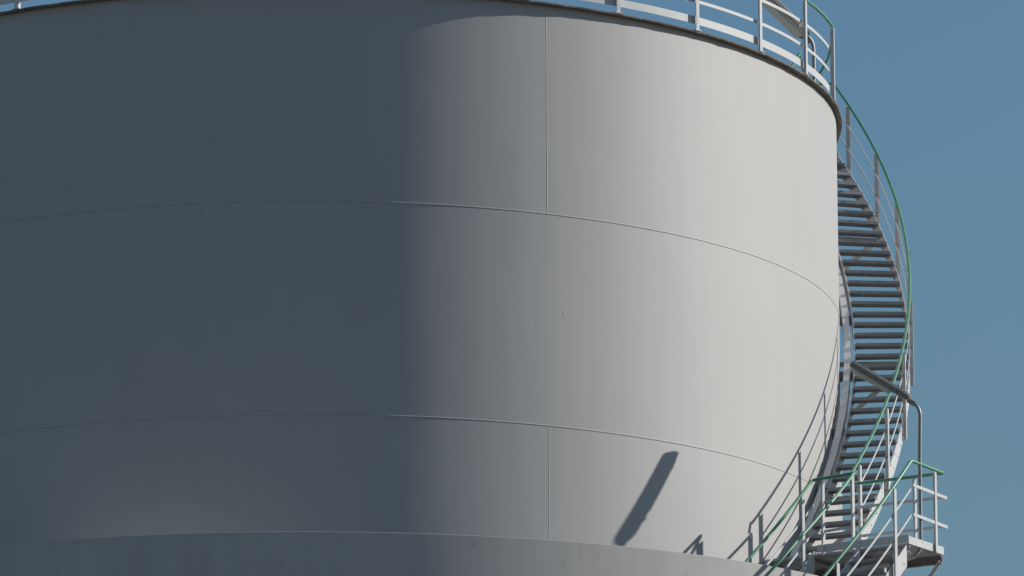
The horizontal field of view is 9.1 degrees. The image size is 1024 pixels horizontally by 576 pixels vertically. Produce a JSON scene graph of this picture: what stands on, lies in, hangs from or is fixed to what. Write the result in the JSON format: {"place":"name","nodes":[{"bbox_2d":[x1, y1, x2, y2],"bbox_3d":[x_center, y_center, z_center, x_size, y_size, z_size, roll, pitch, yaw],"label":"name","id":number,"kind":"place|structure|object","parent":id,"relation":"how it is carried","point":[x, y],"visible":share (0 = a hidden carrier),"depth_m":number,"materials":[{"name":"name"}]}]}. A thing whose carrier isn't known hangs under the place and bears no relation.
{"place":"outdoors","nodes":[
{"label":"outdoors","id":0,"kind":"place"},
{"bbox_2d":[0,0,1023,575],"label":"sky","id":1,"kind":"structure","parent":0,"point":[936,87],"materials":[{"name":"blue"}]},
{"label":"ground","id":2,"kind":"structure","parent":0,"visible":0},
{"bbox_2d":[0,532,817,575],"bbox_3d":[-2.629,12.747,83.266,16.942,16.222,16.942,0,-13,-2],"label":"containment wall","id":3,"kind":"structure","parent":2,"relation":"on","point":[303,554],"depth_m":77.03,"materials":[{"name":"paint"}]},
{"bbox_2d":[764,460,913,575],"bbox_3d":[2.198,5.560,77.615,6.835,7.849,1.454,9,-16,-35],"label":"staircase","id":4,"kind":"structure","parent":3,"relation":"attached to","point":[855,563],"depth_m":79.76,"materials":[{"name":"metal"}]},
{"bbox_2d":[758,460,947,575],"bbox_3d":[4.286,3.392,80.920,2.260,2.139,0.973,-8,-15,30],"label":"crossover platform","id":5,"kind":"structure","parent":3,"relation":"on","point":[930,554],"depth_m":80.72,"materials":[{"name":"metal"}]},
{"bbox_2d":[744,478,815,573],"bbox_3d":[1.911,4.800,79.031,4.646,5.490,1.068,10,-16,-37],"label":"staircase","id":6,"kind":"structure","parent":5,"relation":"attached to","point":[808,566],"depth_m":80.46,"materials":[{"name":"metal"}]},
{"bbox_2d":[849,360,922,561],"bbox_3d":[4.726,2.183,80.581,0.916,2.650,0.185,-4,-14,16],"label":"platform lamp","id":7,"kind":"object","parent":5,"relation":"attached to","point":[873,378],"visible":1,"depth_m":80.63,"materials":[{"name":"metal"}]},
{"bbox_2d":[0,0,842,563],"bbox_3d":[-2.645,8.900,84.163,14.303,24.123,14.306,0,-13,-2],"label":"storage tank","id":8,"kind":"object","parent":2,"relation":"on","point":[526,268],"visible":0.93,"depth_m":79.67,"materials":[{"name":"metal"}]},
{"bbox_2d":[0,0,836,101],"bbox_3d":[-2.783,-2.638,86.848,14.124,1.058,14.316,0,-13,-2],"label":"roof guard rail","id":9,"kind":"object","parent":8,"relation":"on","point":[758,40],"visible":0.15,"depth_m":82.92,"materials":[{"name":"metal"}]},
{"bbox_2d":[757,0,815,80],"bbox_3d":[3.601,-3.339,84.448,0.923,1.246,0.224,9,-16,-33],"label":"roof lamp","id":10,"kind":"object","parent":8,"relation":"on","point":[793,26],"visible":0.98,"depth_m":84.47,"materials":[{"name":"metal"}]},
{"bbox_2d":[789,264,850,556],"bbox_3d":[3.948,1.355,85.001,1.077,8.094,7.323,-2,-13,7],"label":"cable tray","id":11,"kind":"object","parent":8,"relation":"attached to","point":[836,446],"visible":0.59,"depth_m":84.37,"materials":[{"name":"metal"}]},
{"bbox_2d":[790,82,913,555],"bbox_3d":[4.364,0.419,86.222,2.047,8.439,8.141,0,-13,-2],"label":"spiral staircase","id":12,"kind":"structure","parent":8,"relation":"attached to","point":[899,366],"depth_m":85.63,"materials":[{"name":"metal"}]},
{"bbox_2d":[791,50,829,74],"bbox_3d":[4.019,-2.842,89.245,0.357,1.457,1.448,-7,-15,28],"label":"landing rail","id":13,"kind":"object","parent":12,"relation":"attached to","point":[822,68],"visible":0.32,"depth_m":89.83,"materials":[{"name":"green metal"}]}
]}

